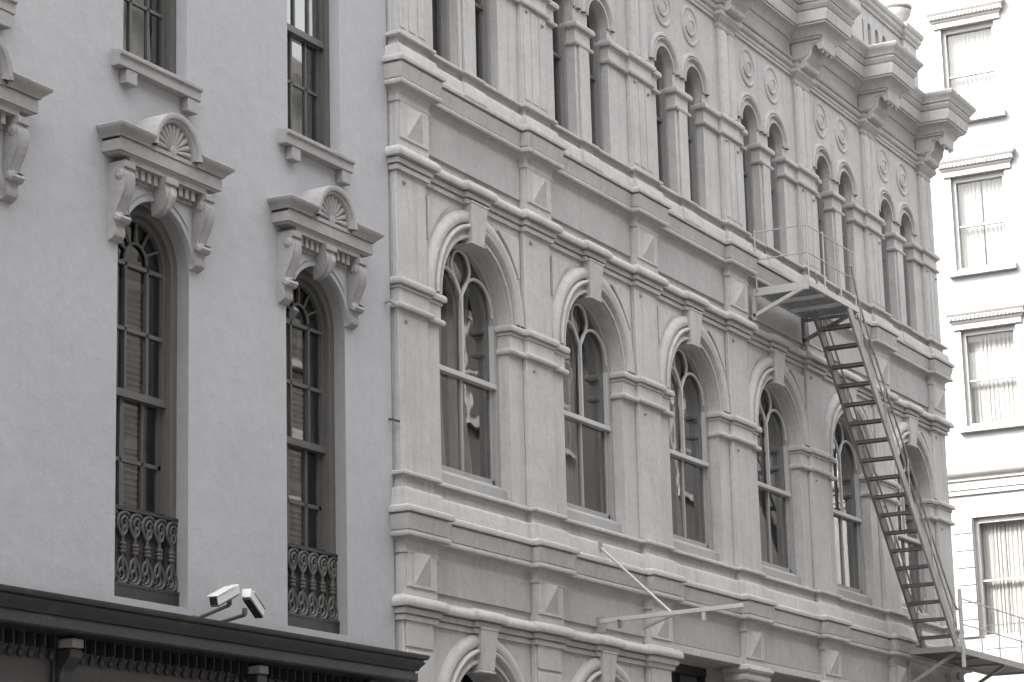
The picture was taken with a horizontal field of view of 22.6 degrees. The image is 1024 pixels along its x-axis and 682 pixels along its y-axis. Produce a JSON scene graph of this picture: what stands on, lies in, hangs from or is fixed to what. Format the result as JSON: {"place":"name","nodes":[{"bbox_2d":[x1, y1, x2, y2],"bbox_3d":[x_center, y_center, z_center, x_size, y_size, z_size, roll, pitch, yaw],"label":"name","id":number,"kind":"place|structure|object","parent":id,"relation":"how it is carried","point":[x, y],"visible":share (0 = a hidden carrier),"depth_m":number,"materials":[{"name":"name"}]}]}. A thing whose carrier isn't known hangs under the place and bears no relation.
{"place":"outdoors","nodes":[
{"label":"outdoors","id":0,"kind":"place"},
{"bbox_2d":[0,0,429,681],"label":"townhouse","id":1,"kind":"structure","parent":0,"point":[188,206],"depth_m":23.76,"materials":[{"name":"paint"}]},
{"bbox_2d":[115,205,176,589],"bbox_3d":[-3.467,0.560,23.139,0.302,3.660,1.100,-8,-15,27],"label":"window","id":2,"kind":"structure","parent":1,"relation":"in","point":[165,404],"depth_m":23.41,"materials":[{"name":"grey paint"}]},
{"bbox_2d":[123,0,175,73],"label":"window","id":3,"kind":"structure","parent":1,"relation":"in","point":[136,21],"depth_m":24.17,"materials":[{"name":"grey glass"}]},
{"bbox_2d":[192,584,239,617],"bbox_3d":[-2.729,2.338,22.883,0.542,0.342,0.489,-8,-15,27],"label":"security camera","id":4,"kind":"object","parent":1,"relation":"attached to","point":[223,595],"visible":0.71,"depth_m":22.82,"materials":[{"name":"white plastic"}]},
{"bbox_2d":[209,597,217,605],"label":"lens window","id":5,"kind":"structure","parent":4,"relation":"in","point":[213,600],"depth_m":22.60,"materials":[{"name":"black glass"}]},
{"bbox_2d":[213,589,265,621],"bbox_3d":[-2.474,2.471,23.393,0.495,0.333,0.497,-8,-15,27],"label":"security camera","id":6,"kind":"object","parent":1,"relation":"attached to","point":[253,602],"visible":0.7,"depth_m":23.23,"materials":[{"name":"white plastic"}]},
{"bbox_2d":[287,0,329,147],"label":"window","id":7,"kind":"structure","parent":1,"relation":"in","point":[298,36],"depth_m":26.61,"materials":[{"name":"grey glass"}]},
{"bbox_2d":[286,270,335,615],"bbox_3d":[-2.174,1.081,25.510,0.302,3.660,1.100,-8,-15,27],"label":"window","id":8,"kind":"structure","parent":1,"relation":"in","point":[324,450],"depth_m":25.80,"materials":[{"name":"grey paint"}]},
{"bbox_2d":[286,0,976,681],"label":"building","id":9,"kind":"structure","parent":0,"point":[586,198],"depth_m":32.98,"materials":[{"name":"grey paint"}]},
{"bbox_2d":[433,0,449,61],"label":"window","id":10,"kind":"structure","parent":9,"relation":"in","point":[441,36],"depth_m":29.18,"materials":[{"name":"grey glass"}]},
{"bbox_2d":[439,242,506,499],"bbox_3d":[-0.615,0.308,28.681,0.341,2.910,1.620,-8,-15,27],"label":"window","id":11,"kind":"structure","parent":9,"relation":"in","point":[459,471],"depth_m":28.95,"materials":[{"name":"grey paint"}]},
{"bbox_2d":[475,0,490,84],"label":"window","id":12,"kind":"structure","parent":9,"relation":"in","point":[482,22],"depth_m":30.06,"materials":[{"name":"grey glass"}]},
{"bbox_2d":[552,0,568,129],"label":"window","id":13,"kind":"structure","parent":9,"relation":"in","point":[559,34],"depth_m":31.85,"materials":[{"name":"grey glass"}]},
{"bbox_2d":[563,301,621,532],"bbox_3d":[0.792,0.875,31.263,0.341,2.910,1.620,-8,-15,27],"label":"window","id":14,"kind":"structure","parent":9,"relation":"in","point":[576,510],"depth_m":31.49,"materials":[{"name":"grey paint"}]},
{"bbox_2d":[587,4,602,149],"bbox_3d":[0.944,-3.353,32.532,0.223,1.978,0.577,-8,-15,27],"label":"window","id":15,"kind":"structure","parent":9,"relation":"in","point":[592,20],"depth_m":32.70,"materials":[{"name":"grey glass"}]},
{"bbox_2d":[654,50,669,188],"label":"window","id":16,"kind":"structure","parent":9,"relation":"in","point":[661,112],"depth_m":34.45,"materials":[{"name":"grey glass"}]},
{"bbox_2d":[596,542,743,632],"bbox_3d":[1.839,2.818,30.080,1.886,1.084,0.070,-8,-15,27],"label":"sign bracket","id":17,"kind":"object","parent":9,"relation":"attached to","point":[603,621],"visible":1,"depth_m":30.08,"materials":[{"name":"metal"}]},
{"bbox_2d":[671,664,705,681],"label":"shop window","id":18,"kind":"structure","parent":9,"relation":"in","point":[687,670],"depth_m":33.96,"materials":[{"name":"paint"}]},
{"bbox_2d":[685,71,699,205],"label":"window","id":19,"kind":"structure","parent":9,"relation":"in","point":[689,86],"depth_m":35.30,"materials":[{"name":"grey glass"}]},
{"bbox_2d":[669,348,718,560],"bbox_3d":[2.207,1.445,33.858,0.342,2.910,1.620,-8,-15,27],"label":"window","id":20,"kind":"structure","parent":9,"relation":"in","point":[680,540],"depth_m":34.17,"materials":[{"name":"grey paint"}]},
{"bbox_2d":[741,110,754,236],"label":"window","id":21,"kind":"structure","parent":9,"relation":"in","point":[747,167],"depth_m":36.99,"materials":[{"name":"grey glass"}]},
{"bbox_2d":[767,128,780,251],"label":"window","id":22,"kind":"structure","parent":9,"relation":"in","point":[771,141],"depth_m":37.84,"materials":[{"name":"grey glass"}]},
{"bbox_2d":[756,387,801,584],"bbox_3d":[3.590,2.002,36.397,0.342,2.910,1.620,-8,-15,27],"label":"window","id":23,"kind":"structure","parent":9,"relation":"in","point":[788,573],"depth_m":36.75,"materials":[{"name":"grey paint"}]},
{"bbox_2d":[815,161,827,279],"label":"window","id":24,"kind":"structure","parent":9,"relation":"in","point":[820,202],"depth_m":39.51,"materials":[{"name":"grey glass"}]},
{"bbox_2d":[838,176,850,292],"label":"window","id":25,"kind":"structure","parent":9,"relation":"in","point":[841,187],"depth_m":40.34,"materials":[{"name":"grey glass"}]},
{"bbox_2d":[833,420,871,604],"bbox_3d":[4.951,2.551,38.893,0.341,2.910,1.620,-8,-15,27],"label":"window","id":26,"kind":"structure","parent":9,"relation":"in","point":[859,594],"depth_m":39.30,"materials":[{"name":"grey paint"}]},
{"bbox_2d":[879,205,890,313],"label":"window","id":27,"kind":"structure","parent":9,"relation":"in","point":[883,242],"depth_m":41.91,"materials":[{"name":"grey glass"}]},
{"bbox_2d":[751,221,1023,681],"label":"fire escape","id":28,"kind":"object","parent":9,"relation":"attached to","point":[809,300],"visible":1,"depth_m":38.13,"materials":[{"name":"paint"}]},
{"bbox_2d":[900,219,910,326],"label":"window","id":29,"kind":"structure","parent":9,"relation":"in","point":[902,229],"depth_m":42.76,"materials":[{"name":"grey glass"}]},
{"bbox_2d":[898,449,931,618],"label":"window","id":30,"kind":"structure","parent":9,"relation":"in","point":[919,555],"depth_m":41.75,"materials":[{"name":"grey paint"}]},
{"label":"street","id":31,"kind":"structure","parent":0,"visible":0},
{"bbox_2d":[879,0,1023,681],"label":"white building","id":32,"kind":"structure","parent":31,"relation":"on","point":[971,52],"depth_m":55.73,"materials":[{"name":"white paint"}]},
{"bbox_2d":[942,21,998,114],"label":"window","id":33,"kind":"structure","parent":32,"relation":"in","point":[970,70],"depth_m":57.13,"materials":[{"name":"white glass"}]},
{"bbox_2d":[952,170,1009,270],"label":"window","id":34,"kind":"structure","parent":32,"relation":"in","point":[968,218],"depth_m":56.33,"materials":[{"name":"white glass"}]},
{"bbox_2d":[962,324,1021,425],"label":"window","id":35,"kind":"structure","parent":32,"relation":"in","point":[990,353],"depth_m":55.54,"materials":[{"name":"white glass"}]},
{"bbox_2d":[975,513,1023,638],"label":"window","id":36,"kind":"structure","parent":32,"relation":"in","point":[993,569],"depth_m":54.60,"materials":[{"name":"beige paint"}]}
]}

